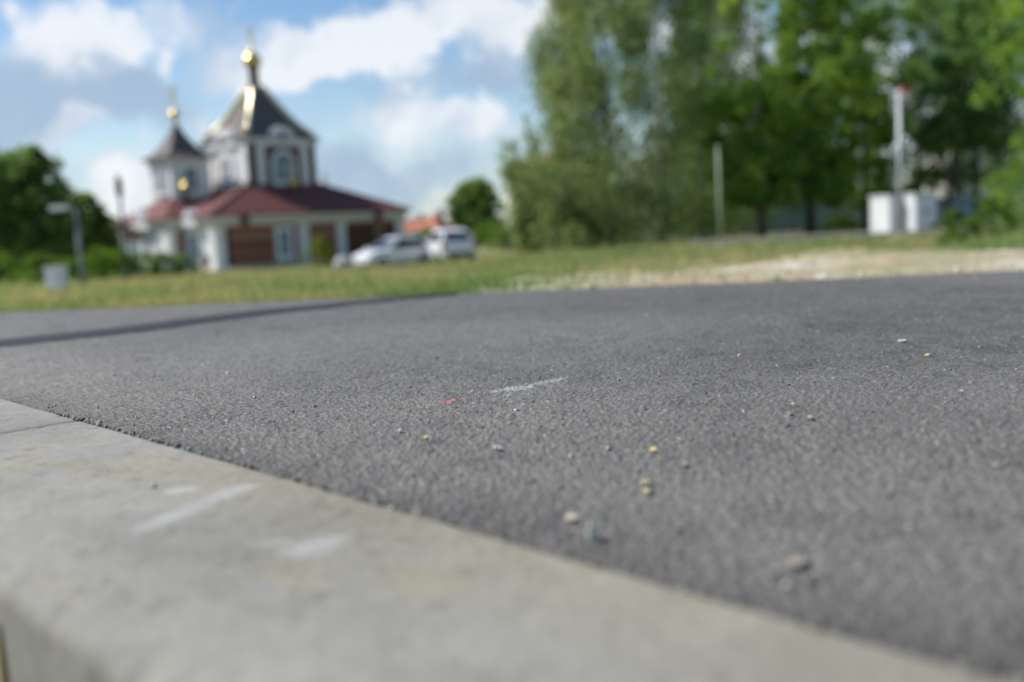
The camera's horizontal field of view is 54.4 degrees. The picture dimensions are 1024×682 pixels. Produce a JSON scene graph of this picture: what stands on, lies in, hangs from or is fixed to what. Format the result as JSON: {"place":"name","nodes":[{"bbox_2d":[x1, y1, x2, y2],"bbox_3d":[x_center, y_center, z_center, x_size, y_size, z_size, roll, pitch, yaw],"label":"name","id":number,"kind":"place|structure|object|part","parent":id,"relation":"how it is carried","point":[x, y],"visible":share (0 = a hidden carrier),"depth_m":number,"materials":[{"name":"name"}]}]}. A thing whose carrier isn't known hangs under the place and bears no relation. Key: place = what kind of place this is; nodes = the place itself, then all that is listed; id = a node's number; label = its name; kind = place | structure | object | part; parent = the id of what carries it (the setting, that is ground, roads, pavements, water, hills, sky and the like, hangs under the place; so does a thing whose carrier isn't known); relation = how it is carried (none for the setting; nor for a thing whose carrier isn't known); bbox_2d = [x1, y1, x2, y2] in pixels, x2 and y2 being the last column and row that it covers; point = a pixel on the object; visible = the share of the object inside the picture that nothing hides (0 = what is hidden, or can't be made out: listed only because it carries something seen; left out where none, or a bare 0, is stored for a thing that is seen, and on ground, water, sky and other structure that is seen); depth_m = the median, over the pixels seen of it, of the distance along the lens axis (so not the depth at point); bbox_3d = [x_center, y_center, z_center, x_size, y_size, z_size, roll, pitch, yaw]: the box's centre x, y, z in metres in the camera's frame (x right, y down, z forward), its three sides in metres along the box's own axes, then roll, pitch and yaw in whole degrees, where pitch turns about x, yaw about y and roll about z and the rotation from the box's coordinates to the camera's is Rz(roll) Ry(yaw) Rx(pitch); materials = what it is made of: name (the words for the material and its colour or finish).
{"place":"outdoors","nodes":[
{"label":"outdoors","id":0,"kind":"place"},
{"bbox_2d":[0,222,1023,312],"bbox_3d":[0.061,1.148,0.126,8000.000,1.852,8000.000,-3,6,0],"label":"ground","id":1,"kind":"structure","parent":0,"point":[482,250],"depth_m":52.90,"materials":[{"name":"green plant"}]},
{"bbox_2d":[0,628,7,681],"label":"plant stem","id":2,"kind":"object","parent":1,"relation":"on","point":[3,675],"visible":1,"depth_m":0.64,"materials":[{"name":"beige plant"}]},
{"bbox_2d":[0,156,31,276],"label":"dark tree","id":3,"kind":"object","parent":1,"relation":"on","point":[10,227],"visible":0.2,"depth_m":61.68,"materials":[{"name":"green plant"}]},
{"bbox_2d":[0,249,43,283],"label":"bush","id":4,"kind":"object","parent":1,"relation":"on","point":[13,273],"visible":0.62,"depth_m":49.47,"materials":[{"name":"green plant"}]},
{"bbox_2d":[0,149,52,279],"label":"dark tree","id":5,"kind":"object","parent":1,"relation":"on","point":[5,154],"visible":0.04,"depth_m":64.66,"materials":[{"name":"green plant"}]},
{"bbox_2d":[18,251,58,283],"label":"bush","id":6,"kind":"object","parent":1,"relation":"on","point":[33,276],"visible":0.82,"depth_m":47.44,"materials":[{"name":"green plant"}]},
{"bbox_2d":[0,143,85,278],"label":"dark tree","id":7,"kind":"object","parent":1,"relation":"on","point":[31,165],"visible":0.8,"depth_m":60.43,"materials":[{"name":"green plant"}]},
{"bbox_2d":[42,266,68,291],"bbox_3d":[-11.393,-1.482,24.917,0.516,0.768,0.321,-1,6,15],"label":"utility cabinet","id":8,"kind":"object","parent":1,"relation":"on","point":[55,276],"visible":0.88,"depth_m":24.78,"materials":[{"name":"metal"}]},
{"bbox_3d":[-11.432,-1.543,24.769,0.396,0.468,0.032,-1,6,15],"label":"door","id":9,"kind":"part","parent":8,"relation":"part of","materials":[{"name":"paint"}]},
{"bbox_2d":[48,205,85,289],"bbox_3d":[-12.374,-2.494,27.823,0.833,2.562,0.238,-3,6,0],"label":"street lamp","id":10,"kind":"object","parent":1,"relation":"on","point":[78,239],"visible":0.77,"depth_m":27.74,"materials":[{"name":"grey metal"}]},
{"bbox_2d":[49,196,96,271],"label":"dark tree","id":11,"kind":"object","parent":1,"relation":"on","point":[88,236],"visible":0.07,"depth_m":73.39,"materials":[{"name":"green plant"}]},
{"bbox_2d":[54,256,94,280],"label":"bush","id":12,"kind":"object","parent":1,"relation":"on","point":[75,269],"visible":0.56,"depth_m":49.33,"materials":[{"name":"green plant"}]},
{"bbox_2d":[63,190,121,272],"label":"dark tree","id":13,"kind":"object","parent":1,"relation":"on","point":[102,220],"visible":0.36,"depth_m":76.89,"materials":[{"name":"green plant"}]},
{"bbox_2d":[64,245,124,280],"bbox_3d":[-20.174,-3.727,49.026,2.676,2.046,2.780,-3,6,0],"label":"bush","id":14,"kind":"object","parent":1,"relation":"on","point":[99,263],"visible":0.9,"depth_m":48.42,"materials":[{"name":"green plant"}]},
{"bbox_2d":[83,215,121,269],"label":"dark tree","id":15,"kind":"object","parent":1,"relation":"on","point":[113,228],"visible":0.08,"depth_m":82.33,"materials":[{"name":"green plant"}]},
{"bbox_2d":[90,246,138,278],"bbox_3d":[-19.867,-3.853,50.647,2.327,1.963,2.402,2,8,37],"label":"bush","id":16,"kind":"object","parent":1,"relation":"on","point":[117,252],"visible":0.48,"depth_m":50.25,"materials":[{"name":"green plant"}]},
{"bbox_2d":[115,174,130,279],"bbox_3d":[-18.210,-5.178,46.609,0.280,5.200,0.266,-3,6,0],"label":"street lamp","id":17,"kind":"object","parent":1,"relation":"on","point":[118,187],"visible":0.88,"depth_m":46.52,"materials":[{"name":"metal"}]},
{"bbox_2d":[125,227,142,275],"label":"gate pillar","id":18,"kind":"structure","parent":1,"relation":"on","point":[133,236],"depth_m":55.28,"materials":[{"name":"brick"}]},
{"bbox_2d":[114,251,163,276],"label":"bush","id":19,"kind":"object","parent":1,"relation":"on","point":[148,256],"visible":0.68,"depth_m":51.50,"materials":[{"name":"green plant"}]},
{"bbox_2d":[142,250,183,275],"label":"bush","id":20,"kind":"object","parent":1,"relation":"on","point":[168,257],"visible":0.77,"depth_m":52.68,"materials":[{"name":"green plant"}]},
{"bbox_2d":[161,253,200,274],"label":"bush","id":21,"kind":"object","parent":1,"relation":"on","point":[185,258],"visible":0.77,"depth_m":53.57,"materials":[{"name":"green plant"}]},
{"bbox_2d":[111,25,411,273],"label":"church","id":22,"kind":"structure","parent":1,"relation":"on","point":[244,188],"depth_m":64.77,"materials":[{"name":"paint"}]},
{"bbox_2d":[140,232,154,267],"bbox_3d":[-23.214,-5.792,63.334,1.840,2.339,0.280,3,9,43],"label":"window","id":23,"kind":"structure","parent":22,"relation":"in","point":[147,243],"depth_m":63.16,"materials":[{"name":"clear glass"}]},
{"bbox_2d":[155,167,167,195],"bbox_3d":[-22.794,-10.351,64.494,1.240,1.864,0.280,3,9,43],"label":"window","id":24,"kind":"structure","parent":22,"relation":"in","point":[160,176],"depth_m":64.36,"materials":[{"name":"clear glass"}]},
{"bbox_2d":[182,165,201,193],"bbox_3d":[-20.790,-10.463,64.549,0.280,1.864,1.240,3,9,43],"label":"window","id":25,"kind":"structure","parent":22,"relation":"in","point":[192,177],"depth_m":64.57,"materials":[{"name":"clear glass"}]},
{"bbox_2d":[184,228,204,267],"bbox_3d":[-19.573,-5.714,61.223,1.960,2.438,0.280,3,9,43],"label":"window","id":26,"kind":"structure","parent":22,"relation":"in","point":[193,240],"depth_m":61.06,"materials":[{"name":"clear glass"}]},
{"bbox_2d":[217,150,234,187],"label":"window","id":27,"kind":"structure","parent":22,"relation":"in","point":[225,164],"depth_m":66.13,"materials":[{"name":"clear glass"}]},
{"bbox_2d":[271,149,298,184],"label":"window","id":28,"kind":"structure","parent":22,"relation":"in","point":[282,160],"depth_m":66.21,"materials":[{"name":"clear glass"}]},
{"bbox_2d":[274,226,296,261],"bbox_3d":[-14.376,-6.160,62.994,0.280,2.175,1.480,3,9,43],"label":"window","id":29,"kind":"structure","parent":22,"relation":"in","point":[283,235],"depth_m":62.92,"materials":[{"name":"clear glass"}]},
{"bbox_2d":[301,236,334,267],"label":"bush","id":30,"kind":"object","parent":1,"relation":"on","point":[318,244],"visible":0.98,"depth_m":51.01,"materials":[{"name":"green plant"}]},
{"bbox_2d":[333,256,353,270],"bbox_3d":[-7.101,-3.257,41.850,0.838,0.681,0.795,-3,6,0],"label":"boulder","id":31,"kind":"object","parent":1,"relation":"on","point":[342,262],"visible":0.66,"depth_m":41.60,"materials":[{"name":"grey stone"}]},
{"bbox_2d":[352,236,431,266],"bbox_3d":[-5.571,-4.100,46.297,3.612,1.485,2.052,-9,8,-42],"label":"parked car","id":32,"kind":"object","parent":1,"relation":"on","point":[402,250],"visible":0.84,"depth_m":45.73,"materials":[{"name":"silver metal"}]},
{"bbox_3d":[-5.089,-4.488,45.833,1.185,0.404,0.178,-9,8,-42],"label":"side window","id":33,"kind":"part","parent":32,"relation":"part of","materials":[{"name":"black glass"}]},
{"bbox_3d":[-4.420,-4.586,46.449,0.840,0.384,0.178,-9,8,-42],"label":"side window","id":34,"kind":"part","parent":32,"relation":"part of","materials":[{"name":"black glass"}]},
{"bbox_2d":[405,213,423,235],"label":"house","id":35,"kind":"structure","parent":1,"relation":"on","point":[411,223],"depth_m":120.28,"materials":[{"name":"ceramic"}]},
{"bbox_2d":[405,225,433,259],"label":"bush","id":36,"kind":"object","parent":1,"relation":"on","point":[421,234],"visible":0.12,"depth_m":59.90,"materials":[{"name":"green plant"}]},
{"bbox_2d":[405,209,454,240],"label":"house","id":37,"kind":"structure","parent":1,"relation":"on","point":[434,221],"depth_m":111.61,"materials":[{"name":"ceramic"}]},
{"bbox_2d":[426,228,476,262],"bbox_3d":[-3.091,-4.486,46.773,2.160,1.560,4.200,-5,7,-20],"label":"parked car","id":38,"kind":"object","parent":1,"relation":"on","point":[452,243],"visible":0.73,"depth_m":45.05,"materials":[{"name":"white metal"}]},
{"bbox_3d":[-3.720,-4.827,46.404,0.188,0.461,1.377,-5,7,-20],"label":"side window","id":39,"kind":"part","parent":38,"relation":"part of","materials":[{"name":"grey glass"}]},
{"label":"side window","id":40,"kind":"part","parent":38,"relation":"part of","materials":[{"name":"grey glass"}]},
{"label":"rear window","id":41,"kind":"part","parent":38,"relation":"part of","materials":[{"name":"black glass"}]},
{"bbox_2d":[15,160,922,246],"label":"wood","id":42,"kind":"object","parent":1,"relation":"on","point":[860,192],"depth_m":131.21,"materials":[{"name":"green plant"}]},
{"bbox_2d":[443,175,505,247],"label":"broadleaf tree","id":43,"kind":"object","parent":1,"relation":"on","point":[474,205],"visible":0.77,"depth_m":101.33,"materials":[{"name":"green plant"}]},
{"bbox_2d":[471,219,508,248],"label":"bush","id":44,"kind":"object","parent":1,"relation":"on","point":[495,227],"visible":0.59,"depth_m":81.18,"materials":[{"name":"green plant"}]},
{"bbox_2d":[0,399,1000,681],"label":"kerb","id":45,"kind":"structure","parent":1,"relation":"on","point":[116,567],"depth_m":0.55,"materials":[{"name":"concrete"}]},
{"bbox_2d":[487,226,514,250],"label":"bush","id":46,"kind":"object","parent":1,"relation":"on","point":[503,235],"visible":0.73,"depth_m":69.20,"materials":[{"name":"green plant"}]},
{"bbox_2d":[497,114,562,253],"bbox_3d":[1.048,-7.668,49.337,3.129,7.197,3.304,0,7,28],"label":"birch tree","id":47,"kind":"object","parent":1,"relation":"on","point":[520,226],"visible":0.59,"depth_m":48.88,"materials":[{"name":"green plant"}]},
{"bbox_2d":[501,148,585,243],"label":"house","id":48,"kind":"structure","parent":1,"relation":"on","point":[507,202],"depth_m":94.54,"materials":[{"name":"ceramic"}]},
{"bbox_2d":[539,195,595,248],"bbox_3d":[2.478,-5.377,46.520,2.672,2.934,2.492,-1,6,14],"label":"bush","id":49,"kind":"object","parent":1,"relation":"on","point":[568,204],"visible":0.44,"depth_m":46.15,"materials":[{"name":"green plant"}]},
{"bbox_2d":[492,0,652,251],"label":"birch tree","id":50,"kind":"object","parent":1,"relation":"on","point":[541,51],"visible":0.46,"depth_m":46.28,"materials":[{"name":"green plant"}]},
{"bbox_2d":[566,209,616,245],"bbox_3d":[3.538,-5.758,50.739,3.040,2.658,2.669,-7,7,-32],"label":"bush","id":51,"kind":"object","parent":1,"relation":"on","point":[596,239],"visible":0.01,"depth_m":51.02,"materials":[{"name":"green plant"}]},
{"bbox_2d":[518,0,689,249],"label":"birch tree","id":52,"kind":"object","parent":1,"relation":"on","point":[620,21],"visible":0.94,"depth_m":44.43,"materials":[{"name":"green plant"}]},
{"bbox_2d":[605,196,675,243],"bbox_3d":[6.370,-6.382,52.707,3.759,3.142,3.611,-5,7,-18],"label":"bush","id":53,"kind":"object","parent":1,"relation":"on","point":[646,230],"visible":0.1,"depth_m":52.08,"materials":[{"name":"green plant"}]},
{"bbox_2d":[599,0,724,245],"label":"birch tree","id":54,"kind":"object","parent":1,"relation":"on","point":[687,115],"visible":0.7,"depth_m":48.31,"materials":[{"name":"green plant"}]},
{"bbox_2d":[653,187,725,241],"bbox_3d":[9.304,-6.795,54.537,3.678,3.281,4.560,-7,8,-35],"label":"bush","id":55,"kind":"object","parent":1,"relation":"on","point":[698,234],"visible":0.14,"depth_m":54.10,"materials":[{"name":"green plant"}]},
{"bbox_2d":[640,0,752,239],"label":"birch tree","id":56,"kind":"object","parent":1,"relation":"on","point":[701,20],"visible":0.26,"depth_m":52.43,"materials":[{"name":"green plant"}]},
{"bbox_2d":[716,145,723,246],"bbox_3d":[6.199,-4.162,29.760,0.260,3.340,0.260,-3,6,0],"label":"marker post","id":57,"kind":"object","parent":1,"relation":"on","point":[719,198],"visible":0.73,"depth_m":29.72,"materials":[{"name":"paint"}]},
{"bbox_2d":[626,137,820,237],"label":"house","id":58,"kind":"structure","parent":1,"relation":"on","point":[684,188],"depth_m":79.02,"materials":[{"name":"stone"}]},
{"bbox_2d":[677,0,781,237],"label":"birch tree","id":59,"kind":"object","parent":1,"relation":"on","point":[732,22],"visible":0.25,"depth_m":57.97,"materials":[{"name":"green plant"}]},
{"bbox_2d":[460,246,1023,293],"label":"sand verge","id":60,"kind":"structure","parent":1,"relation":"on","point":[949,262],"depth_m":3.81,"materials":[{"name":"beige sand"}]},
{"bbox_2d":[562,259,581,276],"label":"grass stem","id":61,"kind":"object","parent":60,"relation":"on","point":[574,262],"visible":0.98,"depth_m":5.49,"materials":[{"name":"green plant"}]},
{"bbox_2d":[594,251,617,273],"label":"grass stem","id":62,"kind":"object","parent":60,"relation":"on","point":[603,258],"visible":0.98,"depth_m":5.19,"materials":[{"name":"green plant"}]},
{"bbox_2d":[618,244,636,272],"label":"grass stem","id":63,"kind":"object","parent":60,"relation":"on","point":[631,254],"visible":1,"depth_m":5.78,"materials":[{"name":"green plant"}]},
{"bbox_2d":[661,251,682,271],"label":"grass stem","id":64,"kind":"object","parent":60,"relation":"on","point":[671,254],"visible":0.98,"depth_m":5.39,"materials":[{"name":"green plant"}]},
{"bbox_2d":[683,244,701,267],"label":"grass stem","id":65,"kind":"object","parent":60,"relation":"on","point":[692,250],"visible":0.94,"depth_m":5.59,"materials":[{"name":"green plant"}]},
{"bbox_2d":[930,208,984,245],"bbox_3d":[6.485,-1.500,14.460,0.630,0.859,0.765,-8,8,-37],"label":"bush","id":66,"kind":"object","parent":60,"relation":"on","point":[949,217],"visible":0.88,"depth_m":14.34,"materials":[{"name":"green plant"}]},
{"bbox_2d":[687,0,830,237],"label":"maple tree","id":67,"kind":"object","parent":1,"relation":"on","point":[756,192],"visible":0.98,"depth_m":44.67,"materials":[{"name":"green plant"}]},
{"bbox_2d":[707,203,869,238],"bbox_3d":[17.468,-7.405,61.662,10.772,2.150,0.100,-3,6,0],"label":"fence","id":68,"kind":"object","parent":1,"relation":"on","point":[787,220],"visible":0.21,"depth_m":61.63,"materials":[{"name":"grey metal"}]},
{"bbox_2d":[748,11,879,231],"bbox_3d":[19.819,-14.702,64.546,9.266,15.810,8.108,-3,6,0],"label":"broadleaf tree","id":69,"kind":"object","parent":1,"relation":"on","point":[796,63],"visible":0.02,"depth_m":63.29,"materials":[{"name":"green plant"}]},
{"bbox_2d":[739,0,890,234],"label":"maple tree","id":70,"kind":"object","parent":1,"relation":"on","point":[825,181],"visible":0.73,"depth_m":45.83,"materials":[{"name":"green plant"}]},
{"bbox_2d":[816,211,860,232],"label":"bush","id":71,"kind":"object","parent":1,"relation":"on","point":[846,221],"visible":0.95,"depth_m":59.17,"materials":[{"name":"green plant"}]},
{"bbox_2d":[690,225,1023,245],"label":"footpath","id":72,"kind":"structure","parent":1,"relation":"on","point":[784,238],"depth_m":36.11,"materials":[{"name":"grey concrete"}]},
{"bbox_2d":[801,0,932,231],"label":"maple tree","id":73,"kind":"object","parent":1,"relation":"on","point":[882,138],"visible":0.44,"depth_m":52.15,"materials":[{"name":"green plant"}]},
{"bbox_2d":[868,194,897,231],"bbox_3d":[14.761,-4.773,38.995,0.950,1.870,1.255,-5,7,-18],"label":"metal cabinet","id":74,"kind":"object","parent":1,"relation":"on","point":[883,213],"visible":0.56,"depth_m":38.60,"materials":[{"name":"white metal"}]},
{"bbox_3d":[14.749,-4.882,38.341,0.355,1.230,0.053,-5,7,-18],"label":"door","id":75,"kind":"part","parent":74,"relation":"part of","materials":[{"name":"metal"}]},
{"bbox_2d":[894,87,909,236],"bbox_3d":[12.014,-5.320,30.673,0.500,4.880,0.390,-3,6,0],"label":"steel post","id":76,"kind":"object","parent":1,"relation":"on","point":[902,90],"visible":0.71,"depth_m":30.58,"materials":[{"name":"metal"}]},
{"bbox_2d":[904,192,937,230],"bbox_3d":[15.632,-4.758,38.399,1.080,1.870,1.055,-5,7,-18],"label":"metal cabinet","id":77,"kind":"object","parent":1,"relation":"on","point":[919,211],"visible":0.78,"depth_m":37.92,"materials":[{"name":"white metal"}]},
{"bbox_3d":[15.570,-4.875,37.848,0.420,1.230,0.053,-5,7,-18],"label":"door","id":78,"kind":"part","parent":77,"relation":"part of","materials":[{"name":"metal"}]},
{"bbox_3d":[15.994,-4.911,37.970,0.420,1.230,0.053,-5,7,-18],"label":"door","id":79,"kind":"part","parent":77,"relation":"part of","materials":[{"name":"metal"}]},
{"bbox_2d":[842,0,1005,206],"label":"broadleaf tree","id":80,"kind":"object","parent":1,"relation":"on","point":[921,178],"visible":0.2,"depth_m":56.66,"materials":[{"name":"green plant"}]},
{"bbox_2d":[882,0,1023,220],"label":"broadleaf tree","id":81,"kind":"object","parent":1,"relation":"on","point":[1001,140],"visible":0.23,"depth_m":51.87,"materials":[{"name":"green plant"}]},
{"bbox_2d":[891,0,1023,228],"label":"broadleaf tree","id":82,"kind":"object","parent":1,"relation":"on","point":[970,128],"visible":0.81,"depth_m":46.25,"materials":[{"name":"green plant"}]},
{"bbox_2d":[936,195,997,224],"bbox_3d":[27.185,-7.699,59.674,3.863,2.150,0.100,-3,6,0],"label":"fence","id":83,"kind":"object","parent":1,"relation":"on","point":[966,205],"visible":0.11,"depth_m":59.61,"materials":[{"name":"grey metal"}]},
{"bbox_2d":[920,113,1023,221],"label":"house","id":84,"kind":"structure","parent":1,"relation":"on","point":[983,191],"depth_m":70.11,"materials":[{"name":"stone"}]},
{"bbox_2d":[964,189,981,195],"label":"window","id":85,"kind":"structure","parent":84,"relation":"in","point":[971,194],"depth_m":70.19,"materials":[{"name":"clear glass"}]},
{"bbox_2d":[964,149,981,168],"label":"window","id":86,"kind":"structure","parent":84,"relation":"in","point":[980,153],"depth_m":69.90,"materials":[{"name":"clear glass"}]},
{"bbox_2d":[1004,187,1021,207],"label":"window","id":87,"kind":"structure","parent":84,"relation":"in","point":[1016,194],"depth_m":69.93,"materials":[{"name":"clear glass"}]},
{"bbox_2d":[1004,147,1021,167],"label":"window","id":88,"kind":"structure","parent":84,"relation":"in","point":[1006,147],"depth_m":69.64,"materials":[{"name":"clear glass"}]},
{"bbox_2d":[969,195,1017,238],"bbox_3d":[8.377,-1.997,17.452,0.871,1.141,0.907,-7,8,-34],"label":"bush","id":89,"kind":"object","parent":1,"relation":"on","point":[990,202],"visible":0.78,"depth_m":17.31,"materials":[{"name":"green plant"}]},
{"bbox_2d":[968,0,1023,231],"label":"broadleaf tree","id":90,"kind":"object","parent":1,"relation":"on","point":[1004,54],"visible":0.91,"depth_m":28.63,"materials":[{"name":"green plant"}]},
{"bbox_2d":[0,270,1023,681],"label":"asphalt","id":91,"kind":"structure","parent":0,"point":[966,526],"depth_m":1.07,"materials":[{"name":"grey asphalt"}]},
{"bbox_2d":[0,292,457,347],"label":"tar joint","id":92,"kind":"object","parent":91,"relation":"on","point":[94,333],"visible":1,"depth_m":2.67,"materials":[{"name":"black asphalt"}]},
{"bbox_2d":[1,278,1023,681],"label":"grit","id":93,"kind":"object","parent":91,"relation":"on","point":[845,632],"visible":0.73,"depth_m":0.72,"materials":[{"name":"grey gravel"}]},
{"bbox_2d":[565,514,578,520],"bbox_3d":[0.042,0.122,0.689,0.008,0.004,0.012,2,8,38],"label":"pebble","id":94,"kind":"object","parent":91,"relation":"on","point":[572,517],"visible":1,"depth_m":0.69,"materials":[{"name":"beige stone"}]},
{"bbox_2d":[586,522,596,541],"bbox_3d":[0.052,0.124,0.645,0.008,0.014,0.007,-6,7,-22],"label":"shard","id":95,"kind":"object","parent":91,"relation":"on","point":[591,532],"visible":1,"depth_m":0.64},
{"bbox_2d":[641,478,652,484],"bbox_3d":[0.105,0.109,0.774,0.008,0.005,0.008,2,8,39],"label":"pebble","id":96,"kind":"object","parent":91,"relation":"on","point":[647,481],"visible":1,"depth_m":0.77,"materials":[{"name":"beige stone"}]},
{"bbox_2d":[643,488,651,494],"bbox_3d":[0.102,0.113,0.748,0.006,0.004,0.008,-6,7,-28],"label":"pebble","id":97,"kind":"object","parent":91,"relation":"on","point":[648,491],"visible":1,"depth_m":0.75,"materials":[{"name":"beige stone"}]},
{"bbox_2d":[649,447,658,451],"bbox_3d":[0.126,0.097,0.884,0.008,0.004,0.011,-5,7,-16],"label":"pebble","id":98,"kind":"object","parent":91,"relation":"on","point":[654,449],"visible":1,"depth_m":0.88,"materials":[{"name":"yellow stone"}]},
{"bbox_2d":[787,557,806,565],"bbox_3d":[0.166,0.128,0.579,0.012,0.003,0.014,-1,6,14],"label":"pebble","id":99,"kind":"object","parent":91,"relation":"on","point":[797,561],"visible":1,"depth_m":0.58,"materials":[{"name":"grey stone"}]},
{"bbox_2d":[802,575,815,582],"bbox_3d":[0.164,0.131,0.550,0.007,0.003,0.009,-5,6,-14],"label":"pebble","id":100,"kind":"object","parent":91,"relation":"on","point":[809,578],"visible":1,"depth_m":0.55,"materials":[{"name":"grey stone"}]},
{"bbox_2d":[0,0,1023,222],"label":"sky","id":101,"kind":"structure","parent":0,"point":[406,101],"materials":[{"name":"blue"}]}
]}

